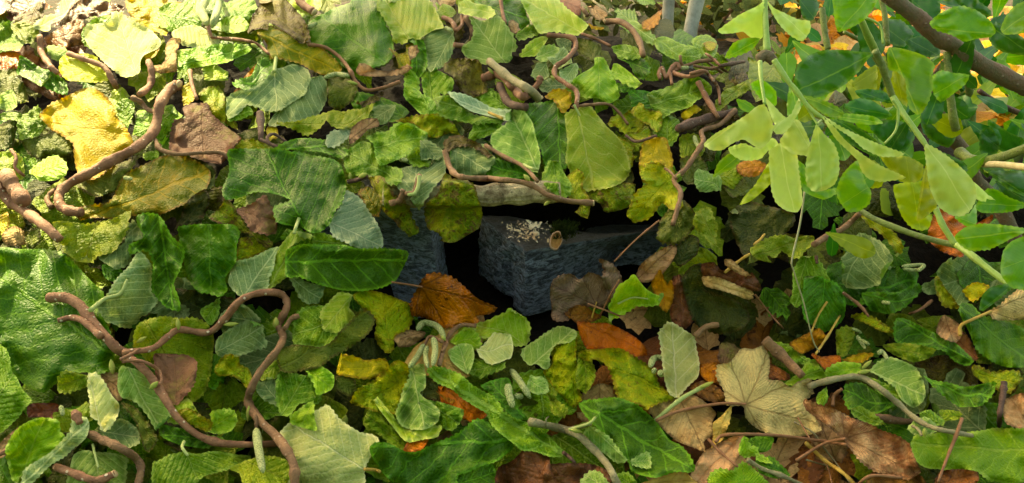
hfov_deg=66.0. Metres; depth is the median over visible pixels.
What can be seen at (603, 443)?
hazel leaf
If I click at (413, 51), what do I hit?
fallen leaf
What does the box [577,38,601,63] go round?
hazel leaf
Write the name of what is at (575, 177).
hazel leaf
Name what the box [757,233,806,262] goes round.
hazel leaf
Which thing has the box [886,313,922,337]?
hazel leaf
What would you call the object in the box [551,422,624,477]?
hazel leaf
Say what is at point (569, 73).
hazel leaf
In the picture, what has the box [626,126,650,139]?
hazel leaf
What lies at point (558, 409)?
hazel leaf
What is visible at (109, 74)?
hazel twig
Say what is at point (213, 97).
hazel leaf
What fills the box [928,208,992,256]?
fallen leaf
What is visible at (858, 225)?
hazel leaf
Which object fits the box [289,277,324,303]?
hazel leaf
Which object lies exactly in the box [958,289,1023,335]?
maple leaf
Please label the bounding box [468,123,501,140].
hazel leaf
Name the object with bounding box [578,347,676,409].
hazel leaf
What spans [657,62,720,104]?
hazel twig
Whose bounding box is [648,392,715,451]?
fallen leaf
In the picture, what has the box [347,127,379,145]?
hazel leaf
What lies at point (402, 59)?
hazel leaf
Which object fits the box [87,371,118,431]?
hazel leaf
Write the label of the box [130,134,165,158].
hazel leaf
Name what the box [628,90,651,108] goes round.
hazel leaf
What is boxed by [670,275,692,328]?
fallen leaf
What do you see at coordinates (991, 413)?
hazel leaf
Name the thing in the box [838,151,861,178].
hazel leaf
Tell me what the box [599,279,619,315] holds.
leaf stalk
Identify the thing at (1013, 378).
hazel leaf
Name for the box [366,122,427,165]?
hazel leaf
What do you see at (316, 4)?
hazel leaf
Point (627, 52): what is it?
hazel leaf
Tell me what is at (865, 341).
catkin
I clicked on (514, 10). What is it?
hazel leaf
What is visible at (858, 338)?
catkin
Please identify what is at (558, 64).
hazel twig
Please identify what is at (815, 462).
hazel twig
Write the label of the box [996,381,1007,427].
hazel twig
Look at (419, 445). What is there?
fallen leaf
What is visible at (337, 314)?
hazel leaf
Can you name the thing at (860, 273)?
hazel leaf
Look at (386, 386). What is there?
hazel leaf
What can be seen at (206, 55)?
hazel leaf
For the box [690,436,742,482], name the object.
fallen leaf
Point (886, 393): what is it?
hazel twig
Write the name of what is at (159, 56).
hazel leaf
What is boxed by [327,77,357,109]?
hazel leaf
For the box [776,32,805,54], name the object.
fallen leaf
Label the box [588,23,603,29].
hazel leaf
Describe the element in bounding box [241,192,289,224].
hazel leaf
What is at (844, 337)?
hazel leaf
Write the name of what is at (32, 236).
hazel leaf
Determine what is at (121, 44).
hazel leaf
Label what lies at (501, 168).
hazel leaf
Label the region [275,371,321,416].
hazel leaf
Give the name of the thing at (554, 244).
nutshell
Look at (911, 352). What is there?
hazel leaf
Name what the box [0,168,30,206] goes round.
hazel twig
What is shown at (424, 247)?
stone block
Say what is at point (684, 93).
hazel leaf
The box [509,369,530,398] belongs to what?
catkin
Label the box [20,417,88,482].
hazel leaf
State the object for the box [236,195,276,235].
hazel leaf
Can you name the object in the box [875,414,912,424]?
hazel twig
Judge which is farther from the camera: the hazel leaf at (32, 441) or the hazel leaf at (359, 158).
the hazel leaf at (359, 158)
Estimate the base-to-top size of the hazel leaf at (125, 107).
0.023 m
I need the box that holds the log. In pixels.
[382,181,560,207]
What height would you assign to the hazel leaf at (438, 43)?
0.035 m
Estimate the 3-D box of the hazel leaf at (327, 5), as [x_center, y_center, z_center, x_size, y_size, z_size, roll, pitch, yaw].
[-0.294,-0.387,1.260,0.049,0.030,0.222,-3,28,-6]
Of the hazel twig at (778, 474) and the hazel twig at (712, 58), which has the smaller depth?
the hazel twig at (778, 474)
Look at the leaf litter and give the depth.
0.87 m
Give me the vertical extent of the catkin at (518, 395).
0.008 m
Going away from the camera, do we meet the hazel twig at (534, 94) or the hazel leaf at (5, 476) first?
the hazel leaf at (5, 476)
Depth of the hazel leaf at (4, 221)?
0.81 m
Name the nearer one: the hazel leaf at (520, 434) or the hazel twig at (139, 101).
the hazel leaf at (520, 434)
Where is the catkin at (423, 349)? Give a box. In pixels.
[408,319,476,367]
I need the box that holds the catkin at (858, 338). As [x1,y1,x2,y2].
[856,335,865,348]
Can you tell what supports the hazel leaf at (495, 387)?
on the leaf litter
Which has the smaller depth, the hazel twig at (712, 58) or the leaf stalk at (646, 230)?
the leaf stalk at (646, 230)
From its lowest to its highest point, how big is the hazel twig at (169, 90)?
0.080 m
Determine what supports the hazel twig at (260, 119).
on the hazel leaf at (309, 144)
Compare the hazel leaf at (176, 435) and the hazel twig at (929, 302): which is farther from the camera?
the hazel twig at (929, 302)
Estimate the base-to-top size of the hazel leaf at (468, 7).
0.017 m
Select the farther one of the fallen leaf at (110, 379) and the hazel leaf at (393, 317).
the hazel leaf at (393, 317)
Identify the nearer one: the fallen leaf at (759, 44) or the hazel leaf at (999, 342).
the hazel leaf at (999, 342)
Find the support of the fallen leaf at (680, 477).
on the leaf litter
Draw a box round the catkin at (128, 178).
[123,176,132,180]
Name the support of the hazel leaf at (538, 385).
on the hazel leaf at (558, 409)
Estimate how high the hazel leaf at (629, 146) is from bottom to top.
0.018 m
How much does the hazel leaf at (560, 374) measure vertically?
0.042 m
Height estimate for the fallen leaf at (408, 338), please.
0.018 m
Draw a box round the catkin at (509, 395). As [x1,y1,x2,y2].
[504,384,514,407]
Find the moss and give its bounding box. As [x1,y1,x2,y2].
[546,218,583,240]
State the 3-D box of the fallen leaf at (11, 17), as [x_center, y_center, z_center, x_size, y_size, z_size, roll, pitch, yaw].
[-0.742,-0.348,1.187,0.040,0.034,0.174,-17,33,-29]
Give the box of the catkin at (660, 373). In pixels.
[657,370,663,376]
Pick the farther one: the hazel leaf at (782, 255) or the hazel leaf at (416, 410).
the hazel leaf at (782, 255)
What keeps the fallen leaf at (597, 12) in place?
on the leaf litter
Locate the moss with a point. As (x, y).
(565, 228)
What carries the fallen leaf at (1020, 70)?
on the fallen leaf
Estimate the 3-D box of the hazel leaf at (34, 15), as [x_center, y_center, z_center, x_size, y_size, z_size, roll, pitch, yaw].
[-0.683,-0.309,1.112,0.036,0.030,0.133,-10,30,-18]
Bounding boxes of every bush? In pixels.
[526,0,877,41]
[693,40,797,90]
[867,51,975,107]
[881,100,925,134]
[990,73,1023,127]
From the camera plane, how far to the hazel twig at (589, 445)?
0.68 m
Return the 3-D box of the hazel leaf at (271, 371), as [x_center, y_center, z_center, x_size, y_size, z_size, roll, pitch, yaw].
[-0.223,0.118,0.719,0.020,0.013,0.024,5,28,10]
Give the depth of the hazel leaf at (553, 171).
0.87 m
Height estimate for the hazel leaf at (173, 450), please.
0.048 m
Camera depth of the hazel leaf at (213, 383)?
0.74 m
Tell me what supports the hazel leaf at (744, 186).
on the leaf litter
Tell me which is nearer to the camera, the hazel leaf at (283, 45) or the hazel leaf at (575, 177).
the hazel leaf at (575, 177)
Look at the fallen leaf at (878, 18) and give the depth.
2.32 m
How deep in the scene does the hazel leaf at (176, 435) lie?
0.67 m
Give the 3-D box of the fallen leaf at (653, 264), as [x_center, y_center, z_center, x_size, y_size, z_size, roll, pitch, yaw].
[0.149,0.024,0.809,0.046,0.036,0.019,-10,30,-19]
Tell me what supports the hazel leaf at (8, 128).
on the leaf litter
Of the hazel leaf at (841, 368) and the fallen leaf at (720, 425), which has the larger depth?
the hazel leaf at (841, 368)
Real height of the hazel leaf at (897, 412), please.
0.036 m
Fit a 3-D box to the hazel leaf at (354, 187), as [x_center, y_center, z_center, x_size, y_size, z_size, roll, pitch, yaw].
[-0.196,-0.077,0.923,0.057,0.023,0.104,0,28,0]
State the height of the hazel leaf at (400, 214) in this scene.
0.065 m
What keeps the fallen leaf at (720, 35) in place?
on the ground
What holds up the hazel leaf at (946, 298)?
on the leaf litter
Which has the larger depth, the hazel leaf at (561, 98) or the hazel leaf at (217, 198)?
the hazel leaf at (561, 98)
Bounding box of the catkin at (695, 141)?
[693,135,702,150]
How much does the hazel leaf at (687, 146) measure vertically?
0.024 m
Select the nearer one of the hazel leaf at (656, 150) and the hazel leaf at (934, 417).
the hazel leaf at (934, 417)
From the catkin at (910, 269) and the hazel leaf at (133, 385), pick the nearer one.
the hazel leaf at (133, 385)
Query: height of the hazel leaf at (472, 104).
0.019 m
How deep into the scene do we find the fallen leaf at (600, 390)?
0.77 m
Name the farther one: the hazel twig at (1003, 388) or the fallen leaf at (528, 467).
the hazel twig at (1003, 388)
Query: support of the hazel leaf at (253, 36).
on the leaf litter
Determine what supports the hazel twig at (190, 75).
on the leaf litter
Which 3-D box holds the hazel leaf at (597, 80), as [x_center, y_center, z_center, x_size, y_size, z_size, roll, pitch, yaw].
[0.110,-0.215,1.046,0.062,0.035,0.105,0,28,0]
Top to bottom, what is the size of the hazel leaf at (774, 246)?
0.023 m
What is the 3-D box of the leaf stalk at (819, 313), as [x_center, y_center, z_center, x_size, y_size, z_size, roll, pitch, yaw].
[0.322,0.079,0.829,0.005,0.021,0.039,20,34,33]
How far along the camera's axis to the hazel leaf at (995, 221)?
0.97 m
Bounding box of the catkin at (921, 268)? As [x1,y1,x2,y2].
[917,264,925,271]
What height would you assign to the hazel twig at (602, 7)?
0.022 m
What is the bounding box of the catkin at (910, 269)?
[903,268,917,271]
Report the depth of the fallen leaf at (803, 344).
0.82 m
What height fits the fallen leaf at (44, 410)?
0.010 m
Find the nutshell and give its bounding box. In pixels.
[549,231,562,250]
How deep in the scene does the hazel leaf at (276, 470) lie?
0.64 m
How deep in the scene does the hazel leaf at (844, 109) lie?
1.10 m
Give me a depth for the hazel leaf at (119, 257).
0.78 m
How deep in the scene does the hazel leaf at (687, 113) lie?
1.00 m
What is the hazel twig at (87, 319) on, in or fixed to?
on the leaf litter
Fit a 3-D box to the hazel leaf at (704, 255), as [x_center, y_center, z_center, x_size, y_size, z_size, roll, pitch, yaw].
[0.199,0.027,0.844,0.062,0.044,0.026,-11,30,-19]
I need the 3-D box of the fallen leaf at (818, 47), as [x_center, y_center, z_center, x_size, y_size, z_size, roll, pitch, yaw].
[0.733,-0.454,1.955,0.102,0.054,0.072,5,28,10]
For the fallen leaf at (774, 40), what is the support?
on the ground
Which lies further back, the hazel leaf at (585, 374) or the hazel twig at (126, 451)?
the hazel leaf at (585, 374)
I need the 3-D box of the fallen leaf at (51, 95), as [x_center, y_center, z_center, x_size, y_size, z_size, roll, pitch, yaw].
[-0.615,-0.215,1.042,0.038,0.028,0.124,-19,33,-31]
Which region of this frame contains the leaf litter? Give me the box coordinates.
[0,0,1023,482]
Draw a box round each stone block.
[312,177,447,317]
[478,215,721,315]
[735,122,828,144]
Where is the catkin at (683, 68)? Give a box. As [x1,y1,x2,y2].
[680,66,688,70]
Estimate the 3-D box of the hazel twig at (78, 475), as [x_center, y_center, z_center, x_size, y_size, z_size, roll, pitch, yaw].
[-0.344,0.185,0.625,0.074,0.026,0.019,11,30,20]
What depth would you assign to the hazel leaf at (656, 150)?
0.93 m
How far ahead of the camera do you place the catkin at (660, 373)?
0.74 m
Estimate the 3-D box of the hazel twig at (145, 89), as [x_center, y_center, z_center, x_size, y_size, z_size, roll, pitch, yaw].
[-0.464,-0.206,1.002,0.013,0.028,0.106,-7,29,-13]
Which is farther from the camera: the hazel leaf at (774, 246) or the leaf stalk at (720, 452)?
the hazel leaf at (774, 246)
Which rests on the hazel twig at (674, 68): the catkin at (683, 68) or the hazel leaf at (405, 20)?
the catkin at (683, 68)
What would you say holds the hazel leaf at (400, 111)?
on the leaf litter
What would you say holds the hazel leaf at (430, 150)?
on the hazel leaf at (429, 179)
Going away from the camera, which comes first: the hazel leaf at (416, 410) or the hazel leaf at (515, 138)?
the hazel leaf at (416, 410)
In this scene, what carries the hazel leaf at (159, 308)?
on the leaf litter
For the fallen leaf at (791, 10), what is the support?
on the ground
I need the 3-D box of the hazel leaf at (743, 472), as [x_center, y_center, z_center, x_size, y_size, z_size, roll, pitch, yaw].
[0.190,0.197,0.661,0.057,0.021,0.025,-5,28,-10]
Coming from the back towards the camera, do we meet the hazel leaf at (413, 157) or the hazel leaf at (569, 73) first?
the hazel leaf at (569, 73)
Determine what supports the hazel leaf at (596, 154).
on the hazel leaf at (630, 178)
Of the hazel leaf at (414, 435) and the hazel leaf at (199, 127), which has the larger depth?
the hazel leaf at (199, 127)
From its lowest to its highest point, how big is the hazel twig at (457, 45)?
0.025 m
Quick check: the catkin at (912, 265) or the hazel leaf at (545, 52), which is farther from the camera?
the hazel leaf at (545, 52)
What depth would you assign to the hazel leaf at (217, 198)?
0.85 m
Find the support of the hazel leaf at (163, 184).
on the leaf litter
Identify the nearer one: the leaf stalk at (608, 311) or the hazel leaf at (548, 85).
the leaf stalk at (608, 311)
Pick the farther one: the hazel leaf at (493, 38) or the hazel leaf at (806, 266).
the hazel leaf at (493, 38)
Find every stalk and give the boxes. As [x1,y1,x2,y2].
[588,303,619,315]
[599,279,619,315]
[614,220,659,261]
[707,438,737,467]
[714,432,846,445]
[724,253,750,273]
[753,233,765,244]
[754,294,783,328]
[791,192,819,351]
[794,421,849,482]
[797,417,832,482]
[804,441,855,482]
[811,301,827,331]
[815,315,840,354]
[831,388,842,406]
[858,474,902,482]
[937,417,963,482]
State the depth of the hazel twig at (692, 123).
0.98 m
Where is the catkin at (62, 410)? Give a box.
[59,405,64,415]
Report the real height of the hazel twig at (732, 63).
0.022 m
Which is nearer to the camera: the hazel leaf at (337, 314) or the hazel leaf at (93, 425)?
the hazel leaf at (93, 425)
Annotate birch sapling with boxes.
[659,0,674,55]
[684,0,704,68]
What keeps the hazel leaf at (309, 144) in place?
on the hazel leaf at (354, 187)
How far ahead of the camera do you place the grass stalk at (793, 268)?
0.65 m
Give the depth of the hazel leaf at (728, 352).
0.80 m
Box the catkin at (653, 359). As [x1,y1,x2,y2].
[648,355,661,367]
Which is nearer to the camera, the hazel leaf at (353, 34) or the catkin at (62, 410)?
the catkin at (62, 410)
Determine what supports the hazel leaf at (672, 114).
on the leaf litter
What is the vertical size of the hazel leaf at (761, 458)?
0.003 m
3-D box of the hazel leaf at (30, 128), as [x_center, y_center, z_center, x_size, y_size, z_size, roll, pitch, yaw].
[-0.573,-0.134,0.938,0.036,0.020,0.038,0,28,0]
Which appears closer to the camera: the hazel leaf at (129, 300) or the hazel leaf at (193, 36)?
the hazel leaf at (129, 300)
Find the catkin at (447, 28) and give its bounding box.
[444,26,452,31]
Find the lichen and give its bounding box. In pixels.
[502,220,551,242]
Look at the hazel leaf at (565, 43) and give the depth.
1.11 m
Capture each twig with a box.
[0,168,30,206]
[0,181,63,242]
[9,148,24,176]
[37,34,59,74]
[44,186,56,209]
[45,288,290,447]
[52,463,117,482]
[54,80,182,216]
[66,51,118,89]
[71,409,83,424]
[86,430,144,482]
[130,95,163,113]
[137,59,154,96]
[153,138,227,159]
[187,69,198,99]
[197,0,269,54]
[244,313,300,482]
[256,110,295,150]
[294,0,317,15]
[308,43,400,91]
[347,173,367,183]
[356,63,411,76]
[389,173,421,205]
[441,14,463,31]
[442,144,593,205]
[453,42,463,48]
[463,15,473,40]
[481,67,530,100]
[486,58,543,102]
[496,81,528,110]
[499,0,506,23]
[527,416,620,482]
[532,75,543,89]
[547,32,610,108]
[572,102,628,124]
[581,6,589,16]
[591,0,611,16]
[603,18,645,57]
[625,134,656,142]
[654,382,712,421]
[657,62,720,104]
[664,108,736,225]
[675,108,737,132]
[679,55,716,65]
[693,64,723,69]
[693,322,718,337]
[695,80,719,118]
[702,276,753,299]
[705,53,719,65]
[719,60,745,66]
[746,457,801,482]
[761,336,804,378]
[805,459,829,466]
[806,349,973,437]
[811,212,861,247]
[814,255,818,263]
[842,291,869,316]
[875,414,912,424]
[908,299,932,314]
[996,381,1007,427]
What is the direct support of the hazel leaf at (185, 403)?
on the hazel leaf at (176, 435)
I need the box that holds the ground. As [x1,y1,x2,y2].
[43,0,1012,482]
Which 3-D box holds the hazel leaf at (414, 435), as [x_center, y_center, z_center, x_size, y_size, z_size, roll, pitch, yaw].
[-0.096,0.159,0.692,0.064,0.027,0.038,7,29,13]
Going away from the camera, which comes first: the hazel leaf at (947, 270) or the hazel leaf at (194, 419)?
the hazel leaf at (194, 419)
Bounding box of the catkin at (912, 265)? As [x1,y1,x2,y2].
[901,263,923,267]
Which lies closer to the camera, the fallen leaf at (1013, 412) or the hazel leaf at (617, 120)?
the fallen leaf at (1013, 412)
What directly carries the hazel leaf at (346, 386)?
on the leaf litter
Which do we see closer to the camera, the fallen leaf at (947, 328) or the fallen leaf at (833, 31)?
the fallen leaf at (947, 328)
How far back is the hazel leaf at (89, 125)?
0.94 m
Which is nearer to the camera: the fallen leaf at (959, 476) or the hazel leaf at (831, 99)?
the fallen leaf at (959, 476)
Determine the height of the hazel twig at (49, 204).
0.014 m
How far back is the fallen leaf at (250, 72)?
1.03 m
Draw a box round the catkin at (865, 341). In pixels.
[860,339,869,344]
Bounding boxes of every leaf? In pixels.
[0,0,11,13]
[0,20,23,52]
[0,42,46,80]
[0,51,21,68]
[0,68,28,103]
[0,89,16,110]
[0,105,40,120]
[0,120,16,149]
[0,150,24,179]
[0,193,24,229]
[0,212,9,234]
[0,247,114,392]
[0,344,31,432]
[0,411,32,441]
[0,427,18,457]
[0,456,19,482]
[2,226,24,245]
[4,0,14,21]
[5,417,64,482]
[11,0,45,16]
[11,22,39,43]
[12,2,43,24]
[16,55,53,85]
[16,117,46,139]
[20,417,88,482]
[22,77,44,94]
[22,126,72,159]
[24,226,40,248]
[27,403,58,418]
[29,155,67,180]
[31,177,94,225]
[33,0,74,30]
[38,59,70,99]
[39,88,133,179]
[43,19,85,47]
[43,69,67,94]
[46,45,66,60]
[48,449,82,482]
[52,210,131,262]
[52,401,92,432]
[57,369,87,393]
[58,53,107,82]
[59,0,124,26]
[66,406,99,449]
[66,443,128,482]
[77,155,138,196]
[77,155,210,219]
[81,15,111,49]
[84,11,160,77]
[87,216,136,269]
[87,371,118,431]
[88,252,157,328]
[95,419,140,447]
[98,219,142,269]
[100,372,122,400]
[102,264,122,281]
[109,87,129,117]
[115,98,134,128]
[117,365,171,430]
[121,402,157,452]
[125,0,180,22]
[128,71,165,101]
[128,212,184,311]
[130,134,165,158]
[131,17,167,35]
[132,316,213,402]
[133,104,179,141]
[140,32,165,69]
[143,150,158,160]
[144,47,159,58]
[149,277,195,317]
[151,440,250,482]
[153,37,180,73]
[153,353,197,404]
[155,0,201,31]
[156,402,216,450]
[158,425,223,448]
[159,110,182,154]
[167,398,198,423]
[169,103,240,163]
[170,448,206,482]
[172,25,219,47]
[172,288,244,327]
[174,189,209,230]
[176,42,251,68]
[177,224,240,296]
[178,408,213,431]
[180,433,237,482]
[181,83,194,105]
[183,156,215,191]
[198,86,237,128]
[200,297,220,324]
[202,64,227,80]
[205,28,259,43]
[208,185,231,210]
[208,200,272,247]
[208,354,225,389]
[208,408,237,434]
[214,0,257,20]
[214,354,251,387]
[215,319,267,356]
[217,15,248,32]
[219,304,260,331]
[222,148,345,232]
[226,56,310,118]
[227,106,252,121]
[228,247,278,295]
[230,455,289,482]
[232,56,277,89]
[234,63,256,91]
[235,138,273,148]
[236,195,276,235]
[236,237,267,260]
[237,127,284,145]
[237,330,294,381]
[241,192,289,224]
[241,392,279,419]
[247,0,310,43]
[249,52,285,68]
[256,379,276,406]
[257,26,341,74]
[260,360,279,380]
[261,411,293,459]
[266,126,277,140]
[268,75,327,126]
[268,231,314,288]
[275,137,348,158]
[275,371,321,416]
[276,111,328,135]
[277,308,374,372]
[280,404,380,482]
[281,228,312,247]
[285,243,408,291]
[287,0,321,15]
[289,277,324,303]
[289,400,316,430]
[292,141,403,233]
[292,305,339,346]
[294,395,347,423]
[305,366,334,394]
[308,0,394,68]
[309,0,393,69]
[312,232,353,246]
[319,0,340,13]
[320,291,354,332]
[325,129,349,147]
[326,103,374,128]
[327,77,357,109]
[329,190,383,248]
[334,375,356,395]
[336,353,388,379]
[337,159,361,192]
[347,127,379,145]
[349,118,378,143]
[350,360,409,413]
[351,91,408,121]
[353,290,413,352]
[356,92,383,106]
[358,186,380,216]
[363,409,406,449]
[363,429,401,482]
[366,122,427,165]
[368,175,418,236]
[369,418,514,482]
[372,104,395,124]
[373,396,441,442]
[377,0,443,44]
[389,43,413,67]
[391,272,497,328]
[394,329,425,347]
[395,113,459,137]
[395,363,439,429]
[397,149,445,210]
[403,69,438,114]
[403,439,428,451]
[405,326,457,375]
[406,147,431,167]
[408,38,427,77]
[408,45,418,60]
[419,138,441,159]
[420,377,440,400]
[421,67,453,103]
[423,28,454,71]
[424,173,482,242]
[427,120,464,149]
[427,366,575,463]
[428,400,463,430]
[434,95,503,124]
[435,0,455,5]
[436,391,454,403]
[438,4,455,16]
[438,385,486,421]
[443,58,487,97]
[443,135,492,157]
[444,359,469,376]
[445,2,464,42]
[447,91,511,120]
[448,343,473,373]
[449,144,495,175]
[450,327,482,349]
[457,464,495,482]
[458,0,495,19]
[461,15,517,64]
[465,358,491,394]
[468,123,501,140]
[468,358,505,378]
[471,308,530,346]
[474,0,529,31]
[474,340,535,402]
[477,332,512,364]
[480,91,511,109]
[481,377,527,419]
[482,115,542,159]
[486,158,536,178]
[490,109,540,171]
[490,444,522,471]
[495,451,556,482]
[508,20,520,32]
[511,369,576,432]
[514,24,538,40]
[519,36,547,56]
[520,326,576,368]
[521,0,588,35]
[525,99,566,168]
[527,375,548,394]
[531,62,548,79]
[535,44,559,61]
[539,78,565,92]
[540,384,568,418]
[542,160,571,197]
[543,337,581,407]
[545,88,571,112]
[547,46,571,68]
[550,272,609,321]
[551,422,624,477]
[551,462,610,482]
[555,38,571,51]
[559,63,578,83]
[560,0,580,15]
[564,104,631,191]
[565,305,601,322]
[567,168,589,218]
[568,416,627,463]
[572,57,619,102]
[576,356,595,393]
[576,383,616,421]
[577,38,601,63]
[577,321,646,356]
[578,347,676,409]
[579,397,694,477]
[580,470,608,482]
[586,168,633,202]
[587,4,607,19]
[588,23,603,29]
[588,182,635,212]
[599,259,622,301]
[607,110,644,134]
[608,274,663,321]
[611,63,642,88]
[612,44,640,60]
[616,83,634,92]
[617,57,650,80]
[617,471,636,482]
[618,136,636,166]
[626,20,655,44]
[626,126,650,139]
[626,160,683,222]
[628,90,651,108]
[630,102,662,131]
[631,107,675,137]
[631,451,651,468]
[636,245,676,282]
[639,136,672,182]
[642,10,661,29]
[643,165,686,216]
[643,472,697,482]
[647,76,711,117]
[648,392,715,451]
[651,270,673,312]
[653,36,701,64]
[653,115,679,145]
[655,346,821,437]
[656,200,694,245]
[656,373,721,399]
[658,321,699,397]
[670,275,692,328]
[672,234,699,266]
[672,247,717,273]
[679,133,704,157]
[680,155,707,184]
[681,105,701,119]
[681,263,749,334]
[687,127,716,161]
[690,380,724,402]
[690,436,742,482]
[691,34,717,58]
[693,206,717,245]
[694,168,721,191]
[696,343,721,384]
[699,362,716,382]
[701,102,739,128]
[701,262,760,290]
[703,41,716,50]
[707,461,768,482]
[711,406,731,447]
[715,79,750,110]
[716,21,735,38]
[717,38,739,41]
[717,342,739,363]
[719,167,742,188]
[721,144,767,197]
[721,291,758,340]
[723,49,753,79]
[724,259,750,275]
[727,201,795,263]
[730,72,748,85]
[736,32,759,50]
[736,160,765,176]
[738,436,758,457]
[741,100,768,117]
[747,59,782,101]
[749,436,773,452]
[750,234,813,261]
[755,35,782,49]
[755,456,789,478]
[756,452,772,463]
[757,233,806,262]
[759,287,790,320]
[762,31,779,40]
[768,363,789,380]
[769,25,777,32]
[770,37,780,52]
[771,7,796,17]
[774,98,787,124]
[774,341,824,370]
[775,294,811,337]
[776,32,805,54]
[784,1,797,7]
[785,361,826,385]
[789,256,829,307]
[789,328,825,353]
[795,45,821,59]
[795,399,920,479]
[802,276,845,331]
[803,23,829,43]
[806,42,820,45]
[810,418,847,469]
[812,353,840,369]
[815,17,834,27]
[816,387,827,405]
[821,42,848,49]
[824,361,862,376]
[826,260,861,304]
[828,21,847,43]
[828,92,834,102]
[834,35,857,50]
[835,103,853,123]
[835,325,854,356]
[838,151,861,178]
[838,212,871,248]
[841,233,892,288]
[842,352,874,362]
[842,382,894,413]
[845,359,880,391]
[846,16,875,32]
[851,312,892,332]
[851,406,884,425]
[854,266,918,306]
[861,215,903,256]
[861,283,921,313]
[866,471,926,482]
[867,376,902,402]
[868,13,881,21]
[869,357,925,407]
[872,10,890,16]
[876,413,914,448]
[883,343,935,361]
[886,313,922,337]
[889,368,928,418]
[893,318,973,365]
[907,416,936,434]
[911,427,1023,482]
[914,355,977,390]
[916,461,934,482]
[919,213,933,243]
[919,410,944,425]
[922,255,969,304]
[924,376,996,406]
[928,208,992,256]
[929,368,987,431]
[934,276,958,308]
[935,469,978,482]
[936,315,962,342]
[939,409,962,421]
[956,332,977,360]
[957,256,1000,309]
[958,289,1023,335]
[958,302,1023,367]
[962,282,989,301]
[971,74,1006,96]
[971,365,1022,393]
[976,102,989,110]
[976,111,1011,125]
[976,319,1023,363]
[982,40,1002,55]
[983,109,1016,117]
[984,402,1013,428]
[988,362,1023,397]
[990,219,1007,247]
[990,279,1016,305]
[991,114,1010,121]
[999,6,1012,14]
[1003,393,1023,428]
[1007,63,1019,71]
[1017,65,1023,74]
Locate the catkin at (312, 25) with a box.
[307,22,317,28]
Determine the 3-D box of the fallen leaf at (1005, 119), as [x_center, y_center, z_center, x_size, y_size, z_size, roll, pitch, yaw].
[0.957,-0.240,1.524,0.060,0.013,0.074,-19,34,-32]
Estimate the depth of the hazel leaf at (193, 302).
0.76 m
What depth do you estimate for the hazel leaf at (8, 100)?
0.98 m
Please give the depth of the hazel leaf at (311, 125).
0.97 m
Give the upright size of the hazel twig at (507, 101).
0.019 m
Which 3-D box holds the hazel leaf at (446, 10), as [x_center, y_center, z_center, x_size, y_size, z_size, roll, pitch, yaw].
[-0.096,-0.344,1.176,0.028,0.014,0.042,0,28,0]
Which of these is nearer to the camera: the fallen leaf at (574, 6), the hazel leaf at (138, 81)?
the hazel leaf at (138, 81)
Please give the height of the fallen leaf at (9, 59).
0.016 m
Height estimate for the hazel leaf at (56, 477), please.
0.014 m
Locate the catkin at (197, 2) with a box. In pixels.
[196,0,200,20]
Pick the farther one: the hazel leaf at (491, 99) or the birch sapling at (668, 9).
the birch sapling at (668, 9)
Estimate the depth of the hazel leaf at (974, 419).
0.76 m
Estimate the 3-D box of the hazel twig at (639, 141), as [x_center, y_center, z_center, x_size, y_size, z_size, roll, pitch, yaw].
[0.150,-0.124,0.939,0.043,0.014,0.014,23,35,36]
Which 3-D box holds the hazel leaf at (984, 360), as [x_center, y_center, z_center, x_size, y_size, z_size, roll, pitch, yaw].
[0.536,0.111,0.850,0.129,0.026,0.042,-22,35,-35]
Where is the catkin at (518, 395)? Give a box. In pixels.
[514,393,522,398]
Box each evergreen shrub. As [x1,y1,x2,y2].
[704,0,1023,310]
[765,0,1023,185]
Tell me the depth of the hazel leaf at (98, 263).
0.81 m
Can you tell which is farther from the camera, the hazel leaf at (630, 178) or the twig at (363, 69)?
the twig at (363, 69)
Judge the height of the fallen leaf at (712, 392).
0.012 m
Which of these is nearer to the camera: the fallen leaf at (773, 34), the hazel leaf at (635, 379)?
the hazel leaf at (635, 379)
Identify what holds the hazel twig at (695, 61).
on the leaf litter
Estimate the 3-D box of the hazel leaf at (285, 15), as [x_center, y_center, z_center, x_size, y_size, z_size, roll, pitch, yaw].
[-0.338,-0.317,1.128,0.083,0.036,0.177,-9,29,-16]
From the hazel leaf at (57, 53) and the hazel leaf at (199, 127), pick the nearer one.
the hazel leaf at (199, 127)

